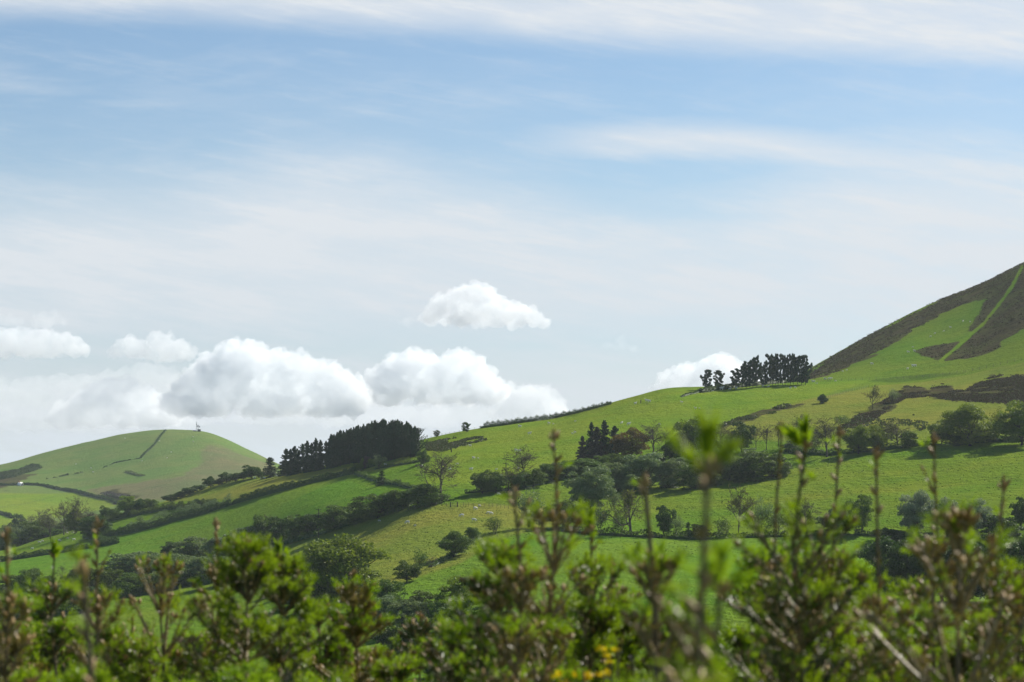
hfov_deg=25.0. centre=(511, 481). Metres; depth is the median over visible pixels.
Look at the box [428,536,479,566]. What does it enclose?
bramble strip
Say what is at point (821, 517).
broadleaf tree
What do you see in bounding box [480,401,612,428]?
hedge
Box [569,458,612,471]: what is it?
bush
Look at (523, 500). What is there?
young tree
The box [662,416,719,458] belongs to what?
broadleaf tree
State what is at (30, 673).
young spruce
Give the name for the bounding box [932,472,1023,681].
young spruce
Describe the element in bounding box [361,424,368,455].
spruce tree
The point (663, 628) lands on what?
young spruce
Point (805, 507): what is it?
bare tree
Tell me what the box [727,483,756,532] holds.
budding tree
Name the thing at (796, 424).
budding tree
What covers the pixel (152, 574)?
bush
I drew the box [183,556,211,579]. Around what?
bush
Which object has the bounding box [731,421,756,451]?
broadleaf tree
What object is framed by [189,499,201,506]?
broadleaf tree
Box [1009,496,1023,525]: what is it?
broadleaf tree
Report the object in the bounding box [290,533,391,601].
broadleaf tree
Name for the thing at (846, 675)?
young spruce
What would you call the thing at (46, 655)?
young spruce
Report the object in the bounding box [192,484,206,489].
broadleaf tree
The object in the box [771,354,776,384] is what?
hilltop conifer
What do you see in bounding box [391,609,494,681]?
young spruce
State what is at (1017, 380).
heather
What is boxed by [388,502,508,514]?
wire fence
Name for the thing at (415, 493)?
bush
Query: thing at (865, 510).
broadleaf tree
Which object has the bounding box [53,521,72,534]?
bush
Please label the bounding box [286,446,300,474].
spruce tree
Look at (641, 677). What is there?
young spruce
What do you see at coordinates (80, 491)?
hedge
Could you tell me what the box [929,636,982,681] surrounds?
young spruce
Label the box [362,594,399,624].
bush
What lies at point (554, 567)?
young spruce
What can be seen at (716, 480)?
bush
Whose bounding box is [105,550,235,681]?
young spruce
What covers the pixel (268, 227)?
sky
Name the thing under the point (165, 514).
hedge
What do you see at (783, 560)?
young spruce
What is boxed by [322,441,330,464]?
spruce tree
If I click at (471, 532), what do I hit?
bush
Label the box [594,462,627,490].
bush
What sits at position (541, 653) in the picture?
young spruce
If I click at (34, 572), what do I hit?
tree
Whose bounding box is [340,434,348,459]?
spruce tree
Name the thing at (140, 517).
young tree
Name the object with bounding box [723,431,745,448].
bare tree
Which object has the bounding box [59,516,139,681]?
young spruce
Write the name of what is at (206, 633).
young spruce
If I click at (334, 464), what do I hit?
spruce tree
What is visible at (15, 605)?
bush
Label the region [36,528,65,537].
bush
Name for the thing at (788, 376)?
hilltop conifer
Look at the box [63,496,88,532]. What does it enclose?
bare tree
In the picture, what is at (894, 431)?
budding tree
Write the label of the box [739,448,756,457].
bush
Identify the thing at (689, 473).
bush
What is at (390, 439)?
spruce tree
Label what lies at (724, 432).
bare tree
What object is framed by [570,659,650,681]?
gorse bush
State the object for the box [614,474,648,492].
bush
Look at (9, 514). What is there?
hedge
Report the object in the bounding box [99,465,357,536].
hedge
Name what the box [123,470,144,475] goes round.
gorse patch
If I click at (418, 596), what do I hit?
bush
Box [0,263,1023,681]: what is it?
hills
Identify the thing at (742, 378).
hilltop conifer
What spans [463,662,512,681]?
young spruce
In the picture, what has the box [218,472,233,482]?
broadleaf tree
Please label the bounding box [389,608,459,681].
young spruce
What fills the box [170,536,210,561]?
bush
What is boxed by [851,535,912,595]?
broadleaf tree
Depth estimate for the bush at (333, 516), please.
833.94 m
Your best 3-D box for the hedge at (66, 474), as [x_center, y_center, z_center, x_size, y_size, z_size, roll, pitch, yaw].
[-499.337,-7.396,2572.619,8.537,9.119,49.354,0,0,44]
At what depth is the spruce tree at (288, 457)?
1157.05 m
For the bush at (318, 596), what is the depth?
629.95 m
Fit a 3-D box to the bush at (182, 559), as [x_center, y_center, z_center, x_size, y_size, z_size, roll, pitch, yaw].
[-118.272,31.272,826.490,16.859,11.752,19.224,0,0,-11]
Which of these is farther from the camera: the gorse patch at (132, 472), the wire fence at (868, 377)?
the gorse patch at (132, 472)
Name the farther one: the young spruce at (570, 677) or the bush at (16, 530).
the bush at (16, 530)
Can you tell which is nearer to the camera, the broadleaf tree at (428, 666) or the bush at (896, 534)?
the broadleaf tree at (428, 666)
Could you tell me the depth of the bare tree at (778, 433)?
889.81 m
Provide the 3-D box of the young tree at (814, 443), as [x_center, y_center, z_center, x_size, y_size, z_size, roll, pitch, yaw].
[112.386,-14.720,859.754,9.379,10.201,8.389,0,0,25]
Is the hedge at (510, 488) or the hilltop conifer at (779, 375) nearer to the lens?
the hedge at (510, 488)
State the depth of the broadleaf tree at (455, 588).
540.13 m
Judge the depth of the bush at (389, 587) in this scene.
587.25 m
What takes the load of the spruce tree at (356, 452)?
on the hills
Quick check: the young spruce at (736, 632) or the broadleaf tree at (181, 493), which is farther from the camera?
the broadleaf tree at (181, 493)
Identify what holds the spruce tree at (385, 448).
on the hills
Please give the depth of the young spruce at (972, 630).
5.60 m
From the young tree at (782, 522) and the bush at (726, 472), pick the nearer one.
the young tree at (782, 522)
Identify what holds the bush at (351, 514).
on the hills
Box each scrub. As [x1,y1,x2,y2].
[681,390,700,396]
[719,403,792,426]
[841,414,929,440]
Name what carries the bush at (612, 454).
on the hills
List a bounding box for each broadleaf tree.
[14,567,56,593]
[63,508,82,533]
[75,514,112,536]
[99,505,110,517]
[116,495,141,513]
[131,499,145,510]
[160,494,179,500]
[173,491,188,496]
[181,487,197,493]
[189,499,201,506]
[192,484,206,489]
[201,476,213,486]
[213,479,224,484]
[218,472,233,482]
[227,475,238,480]
[233,472,246,479]
[240,465,260,478]
[253,470,264,477]
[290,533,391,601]
[369,624,417,658]
[392,560,422,582]
[400,638,454,677]
[434,575,478,610]
[436,531,475,556]
[466,606,514,637]
[470,469,492,492]
[486,472,508,492]
[507,473,525,489]
[520,468,547,486]
[542,499,582,525]
[561,465,616,508]
[609,427,651,455]
[655,505,676,533]
[659,443,682,459]
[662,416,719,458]
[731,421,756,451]
[814,508,845,529]
[836,512,853,530]
[841,424,875,453]
[844,494,873,529]
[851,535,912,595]
[865,424,887,448]
[881,537,938,595]
[897,489,934,532]
[907,537,970,600]
[927,420,954,443]
[930,402,1000,445]
[931,496,961,531]
[937,538,990,598]
[958,498,992,536]
[965,537,1023,599]
[990,400,1023,444]
[1001,535,1023,580]
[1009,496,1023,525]
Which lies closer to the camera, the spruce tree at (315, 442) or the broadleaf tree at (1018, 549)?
the broadleaf tree at (1018, 549)
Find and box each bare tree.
[49,498,74,534]
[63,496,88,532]
[73,507,99,520]
[413,447,459,500]
[502,445,538,471]
[636,420,673,453]
[708,422,735,441]
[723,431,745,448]
[749,424,761,448]
[757,422,773,449]
[773,421,785,446]
[779,497,821,526]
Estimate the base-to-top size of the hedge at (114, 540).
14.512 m
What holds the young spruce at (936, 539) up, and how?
on the hills
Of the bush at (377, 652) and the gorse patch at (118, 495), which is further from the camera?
the gorse patch at (118, 495)
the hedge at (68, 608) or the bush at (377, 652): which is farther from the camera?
the hedge at (68, 608)
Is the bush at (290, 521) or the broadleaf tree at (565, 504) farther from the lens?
the bush at (290, 521)
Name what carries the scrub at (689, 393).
on the hills
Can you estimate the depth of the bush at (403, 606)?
534.71 m
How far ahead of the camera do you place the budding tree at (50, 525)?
1254.55 m
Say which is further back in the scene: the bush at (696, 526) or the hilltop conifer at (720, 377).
the hilltop conifer at (720, 377)
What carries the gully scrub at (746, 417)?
on the hills
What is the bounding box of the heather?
[808,262,1023,428]
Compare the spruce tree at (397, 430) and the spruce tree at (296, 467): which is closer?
the spruce tree at (397, 430)
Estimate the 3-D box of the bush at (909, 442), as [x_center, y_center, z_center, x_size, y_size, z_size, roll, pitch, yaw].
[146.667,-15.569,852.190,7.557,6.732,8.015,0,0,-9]
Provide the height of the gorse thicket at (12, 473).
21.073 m
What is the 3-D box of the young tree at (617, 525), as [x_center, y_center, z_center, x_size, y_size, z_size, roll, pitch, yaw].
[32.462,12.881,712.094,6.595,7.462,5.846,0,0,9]
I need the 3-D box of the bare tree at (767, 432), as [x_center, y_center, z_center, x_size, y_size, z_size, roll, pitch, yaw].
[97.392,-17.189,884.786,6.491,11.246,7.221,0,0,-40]
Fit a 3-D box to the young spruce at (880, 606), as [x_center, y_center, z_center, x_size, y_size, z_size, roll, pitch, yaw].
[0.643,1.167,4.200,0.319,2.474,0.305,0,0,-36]
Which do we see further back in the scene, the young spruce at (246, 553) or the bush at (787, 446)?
the bush at (787, 446)
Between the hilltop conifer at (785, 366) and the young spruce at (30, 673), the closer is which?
the young spruce at (30, 673)
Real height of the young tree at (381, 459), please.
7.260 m
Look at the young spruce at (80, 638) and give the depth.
6.97 m
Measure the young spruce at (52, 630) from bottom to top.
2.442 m
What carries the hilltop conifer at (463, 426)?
on the hills
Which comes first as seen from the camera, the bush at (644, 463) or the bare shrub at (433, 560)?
the bare shrub at (433, 560)
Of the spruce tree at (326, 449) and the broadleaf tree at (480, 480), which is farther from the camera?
the spruce tree at (326, 449)
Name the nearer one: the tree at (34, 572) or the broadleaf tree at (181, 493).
the tree at (34, 572)
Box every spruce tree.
[260,457,278,479]
[276,448,291,476]
[284,449,291,476]
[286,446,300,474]
[293,452,302,474]
[296,444,305,465]
[300,440,310,473]
[306,443,314,471]
[309,438,318,471]
[313,440,325,471]
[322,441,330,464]
[325,434,333,468]
[330,437,339,468]
[335,430,343,466]
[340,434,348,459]
[343,429,353,464]
[352,425,361,456]
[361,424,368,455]
[369,420,377,449]
[372,423,378,459]
[375,471,385,485]
[377,419,385,453]
[379,423,386,450]
[383,422,389,455]
[386,421,394,455]
[389,423,398,453]
[393,421,402,449]
[398,426,406,454]
[402,421,409,451]
[405,427,412,458]
[410,426,419,457]
[413,428,428,451]
[575,435,586,459]
[584,422,594,457]
[586,427,607,459]
[595,419,612,456]
[608,426,620,456]
[685,522,690,536]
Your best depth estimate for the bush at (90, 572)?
826.37 m
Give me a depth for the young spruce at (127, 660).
5.96 m
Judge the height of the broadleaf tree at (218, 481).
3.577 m
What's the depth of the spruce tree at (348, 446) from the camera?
1115.28 m
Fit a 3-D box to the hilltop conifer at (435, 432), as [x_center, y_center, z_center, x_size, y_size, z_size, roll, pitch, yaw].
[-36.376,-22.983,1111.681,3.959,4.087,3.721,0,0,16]
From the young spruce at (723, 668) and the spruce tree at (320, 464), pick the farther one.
the spruce tree at (320, 464)
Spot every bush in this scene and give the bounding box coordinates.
[0,524,21,550]
[0,531,19,549]
[0,574,25,595]
[0,592,33,613]
[8,513,25,527]
[17,520,43,544]
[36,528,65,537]
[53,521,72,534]
[58,586,101,603]
[59,569,81,584]
[72,568,108,590]
[90,568,123,590]
[99,551,148,576]
[106,508,121,516]
[110,572,156,591]
[127,551,160,575]
[135,571,184,592]
[136,555,170,576]
[141,498,158,508]
[159,541,181,555]
[162,553,197,577]
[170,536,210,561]
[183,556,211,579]
[200,534,232,557]
[205,553,237,583]
[226,525,255,548]
[246,514,275,545]
[267,516,291,541]
[283,514,305,538]
[294,512,326,533]
[294,586,324,604]
[316,504,349,531]
[340,600,382,625]
[342,505,371,524]
[348,493,400,519]
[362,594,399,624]
[363,455,371,468]
[371,578,407,605]
[379,489,409,510]
[386,598,432,629]
[399,483,450,509]
[399,590,436,614]
[415,449,430,463]
[424,596,474,629]
[464,527,481,538]
[529,644,668,681]
[535,462,564,479]
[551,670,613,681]
[558,465,578,477]
[561,461,581,476]
[568,465,583,476]
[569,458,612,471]
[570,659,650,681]
[594,455,610,466]
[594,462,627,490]
[599,453,622,462]
[611,455,633,465]
[613,452,664,484]
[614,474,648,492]
[651,458,686,487]
[655,454,666,461]
[668,457,690,467]
[675,463,704,489]
[688,448,716,464]
[690,524,709,536]
[698,473,721,486]
[717,454,737,480]
[728,450,774,481]
[731,459,754,482]
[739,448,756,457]
[760,452,793,477]
[782,441,802,451]
[817,394,828,403]
[868,528,904,543]
[899,431,918,447]
[943,434,966,445]
[980,515,1023,540]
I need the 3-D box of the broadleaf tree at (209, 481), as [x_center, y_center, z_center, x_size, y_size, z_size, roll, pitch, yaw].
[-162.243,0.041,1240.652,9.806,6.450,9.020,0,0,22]
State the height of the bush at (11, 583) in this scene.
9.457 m
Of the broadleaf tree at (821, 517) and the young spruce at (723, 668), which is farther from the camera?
the broadleaf tree at (821, 517)
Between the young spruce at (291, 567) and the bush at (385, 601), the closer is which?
the young spruce at (291, 567)
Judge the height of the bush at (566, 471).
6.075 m
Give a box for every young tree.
[135,515,145,521]
[373,454,385,468]
[412,548,428,568]
[483,516,503,533]
[511,485,545,526]
[594,508,610,529]
[606,513,625,532]
[608,490,621,506]
[670,513,686,535]
[712,517,732,533]
[748,494,774,527]
[760,509,784,534]
[777,515,797,529]
[809,430,822,451]
[833,414,852,425]
[888,389,901,401]
[986,406,1008,435]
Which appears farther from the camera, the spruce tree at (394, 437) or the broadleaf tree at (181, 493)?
the broadleaf tree at (181, 493)
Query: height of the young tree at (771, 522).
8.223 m
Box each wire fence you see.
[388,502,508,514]
[814,373,944,380]
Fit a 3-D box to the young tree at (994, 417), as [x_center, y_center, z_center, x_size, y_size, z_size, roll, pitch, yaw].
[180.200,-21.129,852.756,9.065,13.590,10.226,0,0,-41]
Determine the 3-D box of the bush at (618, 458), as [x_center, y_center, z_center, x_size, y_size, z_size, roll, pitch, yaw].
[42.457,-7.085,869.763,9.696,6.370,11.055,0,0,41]
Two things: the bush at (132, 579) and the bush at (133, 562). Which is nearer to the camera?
the bush at (132, 579)
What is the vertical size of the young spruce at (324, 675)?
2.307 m
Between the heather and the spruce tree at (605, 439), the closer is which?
the spruce tree at (605, 439)
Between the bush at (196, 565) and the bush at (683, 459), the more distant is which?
the bush at (683, 459)
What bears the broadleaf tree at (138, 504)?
on the hills
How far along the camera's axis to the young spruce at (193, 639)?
5.59 m
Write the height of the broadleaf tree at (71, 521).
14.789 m
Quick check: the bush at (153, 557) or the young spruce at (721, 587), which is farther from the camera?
the bush at (153, 557)
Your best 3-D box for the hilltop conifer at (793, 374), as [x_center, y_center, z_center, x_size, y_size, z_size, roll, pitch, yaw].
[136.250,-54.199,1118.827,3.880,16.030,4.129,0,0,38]
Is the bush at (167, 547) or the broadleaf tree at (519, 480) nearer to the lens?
the broadleaf tree at (519, 480)
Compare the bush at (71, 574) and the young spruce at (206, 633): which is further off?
the bush at (71, 574)
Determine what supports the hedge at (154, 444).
on the hills
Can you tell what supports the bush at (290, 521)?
on the hills
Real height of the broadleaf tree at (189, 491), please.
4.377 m
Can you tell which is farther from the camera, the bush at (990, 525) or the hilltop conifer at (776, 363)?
the hilltop conifer at (776, 363)
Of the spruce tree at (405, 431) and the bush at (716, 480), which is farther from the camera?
the spruce tree at (405, 431)
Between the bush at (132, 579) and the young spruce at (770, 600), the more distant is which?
the bush at (132, 579)
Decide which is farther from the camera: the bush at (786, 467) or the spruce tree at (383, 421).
the spruce tree at (383, 421)
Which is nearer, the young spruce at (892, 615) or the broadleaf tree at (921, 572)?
the young spruce at (892, 615)
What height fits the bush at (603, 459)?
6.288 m
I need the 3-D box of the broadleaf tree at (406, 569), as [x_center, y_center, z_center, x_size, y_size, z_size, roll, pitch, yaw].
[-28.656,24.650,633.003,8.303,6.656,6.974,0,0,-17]
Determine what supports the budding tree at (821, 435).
on the hills
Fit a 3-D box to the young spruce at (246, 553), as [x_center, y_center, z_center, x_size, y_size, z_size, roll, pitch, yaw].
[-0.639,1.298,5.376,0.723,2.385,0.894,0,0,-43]
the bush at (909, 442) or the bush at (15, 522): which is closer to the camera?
the bush at (909, 442)
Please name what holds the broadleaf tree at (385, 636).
on the hills
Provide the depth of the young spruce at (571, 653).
5.77 m
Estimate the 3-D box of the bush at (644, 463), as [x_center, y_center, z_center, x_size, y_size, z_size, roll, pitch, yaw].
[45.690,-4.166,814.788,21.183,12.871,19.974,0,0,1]
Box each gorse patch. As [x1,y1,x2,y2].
[100,491,130,497]
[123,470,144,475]
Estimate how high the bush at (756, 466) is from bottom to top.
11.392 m
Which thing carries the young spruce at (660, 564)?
on the hills
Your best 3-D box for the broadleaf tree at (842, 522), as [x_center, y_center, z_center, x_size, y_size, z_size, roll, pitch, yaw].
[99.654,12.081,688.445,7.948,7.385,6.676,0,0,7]
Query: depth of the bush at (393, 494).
813.79 m
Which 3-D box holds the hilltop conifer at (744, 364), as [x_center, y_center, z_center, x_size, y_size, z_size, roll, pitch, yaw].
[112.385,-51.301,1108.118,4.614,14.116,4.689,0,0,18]
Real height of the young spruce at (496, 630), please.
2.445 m
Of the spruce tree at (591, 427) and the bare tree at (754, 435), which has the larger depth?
the spruce tree at (591, 427)
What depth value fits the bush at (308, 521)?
855.56 m
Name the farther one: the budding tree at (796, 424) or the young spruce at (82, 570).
the budding tree at (796, 424)
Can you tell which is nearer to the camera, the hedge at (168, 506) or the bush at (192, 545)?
the bush at (192, 545)
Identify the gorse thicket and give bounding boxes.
[0,463,43,478]
[424,436,486,451]
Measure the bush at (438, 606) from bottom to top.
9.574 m
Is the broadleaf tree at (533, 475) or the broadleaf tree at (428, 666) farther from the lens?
the broadleaf tree at (533, 475)
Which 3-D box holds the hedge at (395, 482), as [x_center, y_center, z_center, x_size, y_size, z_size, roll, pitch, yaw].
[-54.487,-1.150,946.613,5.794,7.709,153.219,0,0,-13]
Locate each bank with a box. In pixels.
[561,524,1023,540]
[696,377,798,392]
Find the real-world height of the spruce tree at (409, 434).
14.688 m
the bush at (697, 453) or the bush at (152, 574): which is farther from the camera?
the bush at (697, 453)
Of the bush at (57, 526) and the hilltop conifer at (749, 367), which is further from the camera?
the bush at (57, 526)
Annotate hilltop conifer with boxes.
[433,430,440,437]
[461,422,470,431]
[700,369,712,387]
[713,370,724,385]
[730,368,742,385]
[739,365,745,387]
[741,361,749,387]
[746,363,753,381]
[749,357,756,383]
[752,355,761,383]
[760,365,764,386]
[763,360,768,385]
[765,354,773,381]
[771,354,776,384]
[774,360,778,384]
[775,353,781,383]
[779,354,786,384]
[782,357,788,384]
[785,353,794,383]
[789,354,796,381]
[793,355,799,383]
[797,355,806,384]
[799,355,812,384]
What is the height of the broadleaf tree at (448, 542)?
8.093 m
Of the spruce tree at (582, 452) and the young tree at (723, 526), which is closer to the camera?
the young tree at (723, 526)
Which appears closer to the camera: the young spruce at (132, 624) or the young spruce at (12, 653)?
the young spruce at (12, 653)
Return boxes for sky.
[0,0,1023,464]
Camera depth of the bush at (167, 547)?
958.91 m
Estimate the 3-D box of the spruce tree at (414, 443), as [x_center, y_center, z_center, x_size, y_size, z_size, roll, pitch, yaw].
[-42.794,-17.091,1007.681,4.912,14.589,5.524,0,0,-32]
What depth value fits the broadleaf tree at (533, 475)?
831.50 m
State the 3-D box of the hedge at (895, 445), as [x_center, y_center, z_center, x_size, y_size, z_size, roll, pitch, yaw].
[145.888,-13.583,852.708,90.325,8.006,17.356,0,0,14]
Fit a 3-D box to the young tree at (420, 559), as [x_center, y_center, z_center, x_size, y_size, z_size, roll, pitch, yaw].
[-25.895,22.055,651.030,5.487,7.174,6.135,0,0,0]
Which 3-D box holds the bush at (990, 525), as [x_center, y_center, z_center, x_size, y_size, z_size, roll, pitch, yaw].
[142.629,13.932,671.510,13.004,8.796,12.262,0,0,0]
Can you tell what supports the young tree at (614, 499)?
on the hills
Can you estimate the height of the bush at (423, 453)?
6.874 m
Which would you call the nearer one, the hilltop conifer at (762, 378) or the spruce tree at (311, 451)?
the hilltop conifer at (762, 378)
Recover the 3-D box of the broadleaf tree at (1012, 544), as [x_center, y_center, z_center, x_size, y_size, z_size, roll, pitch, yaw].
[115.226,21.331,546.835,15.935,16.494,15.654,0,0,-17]
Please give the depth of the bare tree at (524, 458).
835.09 m
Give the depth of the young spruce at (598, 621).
5.18 m
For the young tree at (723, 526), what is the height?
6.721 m
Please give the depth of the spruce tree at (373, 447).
1077.41 m
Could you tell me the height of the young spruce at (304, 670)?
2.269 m
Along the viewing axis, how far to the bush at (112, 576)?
829.34 m
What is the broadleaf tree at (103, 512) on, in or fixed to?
on the hills
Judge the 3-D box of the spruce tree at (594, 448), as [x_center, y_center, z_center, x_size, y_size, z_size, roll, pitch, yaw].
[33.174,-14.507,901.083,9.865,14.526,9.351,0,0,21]
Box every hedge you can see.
[0,482,119,502]
[0,510,13,517]
[0,536,119,561]
[0,601,101,621]
[44,572,212,604]
[46,471,82,478]
[80,534,113,541]
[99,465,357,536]
[103,458,139,467]
[103,498,216,521]
[126,493,232,528]
[140,429,166,457]
[268,494,429,546]
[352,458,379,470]
[354,471,413,487]
[374,459,418,469]
[464,474,578,493]
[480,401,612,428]
[787,435,1023,455]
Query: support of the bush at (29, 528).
on the hills
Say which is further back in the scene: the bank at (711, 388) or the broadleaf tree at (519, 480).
the bank at (711, 388)
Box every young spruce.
[0,525,50,681]
[0,623,52,679]
[0,665,58,681]
[19,616,74,681]
[22,535,84,681]
[44,621,85,679]
[54,656,116,681]
[58,542,108,681]
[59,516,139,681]
[69,619,153,681]
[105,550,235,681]
[113,630,179,681]
[117,614,150,681]
[152,640,204,681]
[152,671,200,681]
[155,529,345,681]
[162,517,244,681]
[183,628,218,681]
[185,619,255,680]
[189,535,355,681]
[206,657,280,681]
[260,629,321,681]
[281,594,371,681]
[297,670,344,681]
[303,568,421,681]
[312,640,362,681]
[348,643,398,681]
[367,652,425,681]
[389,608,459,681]
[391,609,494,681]
[415,532,578,681]
[455,646,505,677]
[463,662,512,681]
[465,481,559,681]
[496,428,597,681]
[502,597,601,680]
[527,502,650,681]
[530,660,594,681]
[556,626,582,671]
[575,555,662,681]
[596,614,660,681]
[610,470,720,681]
[620,602,725,681]
[625,666,678,681]
[644,401,744,681]
[662,641,729,677]
[676,533,761,679]
[691,541,831,681]
[706,618,777,681]
[708,413,920,681]
[733,420,843,681]
[744,551,870,675]
[771,657,842,681]
[788,423,884,681]
[788,556,915,681]
[805,619,864,678]
[838,444,934,681]
[838,495,1023,681]
[855,607,904,677]
[883,574,954,681]
[884,618,962,681]
[885,431,988,680]
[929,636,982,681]
[930,570,1023,681]
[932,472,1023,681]
[942,613,1015,672]
[962,633,1023,681]
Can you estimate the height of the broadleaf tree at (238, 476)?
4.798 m
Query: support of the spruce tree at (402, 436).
on the hills
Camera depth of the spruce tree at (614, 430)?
903.69 m
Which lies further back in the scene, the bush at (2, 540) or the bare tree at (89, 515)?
the bush at (2, 540)
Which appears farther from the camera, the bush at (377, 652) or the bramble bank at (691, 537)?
the bramble bank at (691, 537)
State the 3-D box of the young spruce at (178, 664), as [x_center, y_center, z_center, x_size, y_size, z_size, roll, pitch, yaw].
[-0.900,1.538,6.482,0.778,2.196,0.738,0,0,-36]
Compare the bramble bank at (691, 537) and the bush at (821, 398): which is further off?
the bush at (821, 398)
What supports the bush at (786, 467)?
on the hills
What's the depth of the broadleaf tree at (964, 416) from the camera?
842.27 m
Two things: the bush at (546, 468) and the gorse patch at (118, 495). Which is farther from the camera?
the gorse patch at (118, 495)
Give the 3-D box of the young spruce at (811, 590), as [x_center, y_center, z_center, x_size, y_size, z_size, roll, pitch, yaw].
[0.685,1.321,5.248,0.778,2.336,0.799,0,0,29]
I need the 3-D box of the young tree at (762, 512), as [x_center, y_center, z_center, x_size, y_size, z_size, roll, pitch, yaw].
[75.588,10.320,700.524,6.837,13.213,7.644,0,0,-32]
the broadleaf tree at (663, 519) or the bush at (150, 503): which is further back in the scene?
the bush at (150, 503)
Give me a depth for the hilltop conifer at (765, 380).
1111.77 m
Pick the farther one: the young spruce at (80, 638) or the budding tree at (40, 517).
the budding tree at (40, 517)
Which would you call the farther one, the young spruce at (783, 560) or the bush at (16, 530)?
the bush at (16, 530)
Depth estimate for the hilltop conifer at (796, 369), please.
1117.41 m
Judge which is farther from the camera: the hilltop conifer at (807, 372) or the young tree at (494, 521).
the hilltop conifer at (807, 372)
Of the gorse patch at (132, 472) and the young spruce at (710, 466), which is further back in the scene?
the gorse patch at (132, 472)
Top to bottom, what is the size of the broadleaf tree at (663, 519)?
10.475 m
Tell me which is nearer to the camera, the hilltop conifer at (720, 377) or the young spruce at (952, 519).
the young spruce at (952, 519)
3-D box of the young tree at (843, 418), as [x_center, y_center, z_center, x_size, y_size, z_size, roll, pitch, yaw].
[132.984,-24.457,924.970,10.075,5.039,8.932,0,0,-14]
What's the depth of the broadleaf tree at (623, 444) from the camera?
891.73 m
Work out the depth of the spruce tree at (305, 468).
1146.63 m
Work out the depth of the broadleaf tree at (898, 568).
560.69 m
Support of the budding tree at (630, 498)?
on the hills
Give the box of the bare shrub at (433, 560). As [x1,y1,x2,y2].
[426,555,440,565]
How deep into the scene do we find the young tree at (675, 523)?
700.57 m
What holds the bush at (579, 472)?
on the hills
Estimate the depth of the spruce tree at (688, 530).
691.45 m
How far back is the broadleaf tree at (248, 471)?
1215.06 m
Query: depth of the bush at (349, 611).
557.92 m
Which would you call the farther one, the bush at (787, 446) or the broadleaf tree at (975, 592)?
the bush at (787, 446)
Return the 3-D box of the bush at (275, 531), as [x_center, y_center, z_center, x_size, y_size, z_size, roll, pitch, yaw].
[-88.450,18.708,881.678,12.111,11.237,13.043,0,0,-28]
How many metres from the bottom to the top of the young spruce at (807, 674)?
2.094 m
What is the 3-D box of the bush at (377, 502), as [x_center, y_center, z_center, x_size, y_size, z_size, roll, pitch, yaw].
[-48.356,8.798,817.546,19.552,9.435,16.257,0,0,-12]
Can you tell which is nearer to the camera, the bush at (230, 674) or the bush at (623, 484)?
the bush at (230, 674)
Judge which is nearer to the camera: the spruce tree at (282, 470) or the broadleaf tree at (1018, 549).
the broadleaf tree at (1018, 549)
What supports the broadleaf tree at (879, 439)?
on the hills
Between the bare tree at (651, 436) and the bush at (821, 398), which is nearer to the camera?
the bare tree at (651, 436)
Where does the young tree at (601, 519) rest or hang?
on the hills
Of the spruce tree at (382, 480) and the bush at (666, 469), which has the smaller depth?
the bush at (666, 469)
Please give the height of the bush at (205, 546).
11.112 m
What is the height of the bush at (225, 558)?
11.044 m
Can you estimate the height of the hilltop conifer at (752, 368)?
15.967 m
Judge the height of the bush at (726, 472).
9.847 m
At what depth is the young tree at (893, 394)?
990.17 m
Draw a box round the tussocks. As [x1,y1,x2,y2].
[377,447,1023,590]
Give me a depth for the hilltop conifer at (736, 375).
1107.89 m
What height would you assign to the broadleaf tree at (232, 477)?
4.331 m
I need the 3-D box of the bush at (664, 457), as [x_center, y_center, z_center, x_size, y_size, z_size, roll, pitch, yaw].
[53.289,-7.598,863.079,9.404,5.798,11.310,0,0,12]
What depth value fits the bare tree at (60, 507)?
1254.17 m
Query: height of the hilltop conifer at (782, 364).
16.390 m
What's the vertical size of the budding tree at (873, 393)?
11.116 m
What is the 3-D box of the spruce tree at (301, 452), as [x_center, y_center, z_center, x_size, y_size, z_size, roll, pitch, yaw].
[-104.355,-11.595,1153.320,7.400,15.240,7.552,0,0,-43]
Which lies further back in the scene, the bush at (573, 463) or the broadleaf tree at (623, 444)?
the broadleaf tree at (623, 444)
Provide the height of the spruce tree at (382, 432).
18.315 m
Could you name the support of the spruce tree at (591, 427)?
on the hills
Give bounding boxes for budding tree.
[12,509,64,524]
[36,513,57,537]
[485,466,520,490]
[595,486,644,537]
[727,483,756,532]
[772,414,835,434]
[808,415,838,456]
[864,385,886,408]
[880,420,915,442]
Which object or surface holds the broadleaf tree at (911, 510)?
on the hills
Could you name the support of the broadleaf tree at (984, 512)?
on the hills
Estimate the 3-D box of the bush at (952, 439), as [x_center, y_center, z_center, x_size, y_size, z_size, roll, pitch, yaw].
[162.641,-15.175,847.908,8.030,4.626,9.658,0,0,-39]
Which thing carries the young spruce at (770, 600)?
on the hills
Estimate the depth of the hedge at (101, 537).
1119.43 m
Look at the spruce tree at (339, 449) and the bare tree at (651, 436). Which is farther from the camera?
the spruce tree at (339, 449)
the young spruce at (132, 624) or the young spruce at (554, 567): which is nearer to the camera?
the young spruce at (554, 567)
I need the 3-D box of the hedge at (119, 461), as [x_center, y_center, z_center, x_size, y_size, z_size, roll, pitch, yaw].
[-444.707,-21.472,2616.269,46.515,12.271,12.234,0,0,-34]
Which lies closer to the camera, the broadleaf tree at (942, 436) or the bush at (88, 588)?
the bush at (88, 588)
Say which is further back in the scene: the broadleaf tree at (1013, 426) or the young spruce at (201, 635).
the broadleaf tree at (1013, 426)
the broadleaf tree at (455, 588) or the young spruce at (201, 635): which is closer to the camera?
the young spruce at (201, 635)

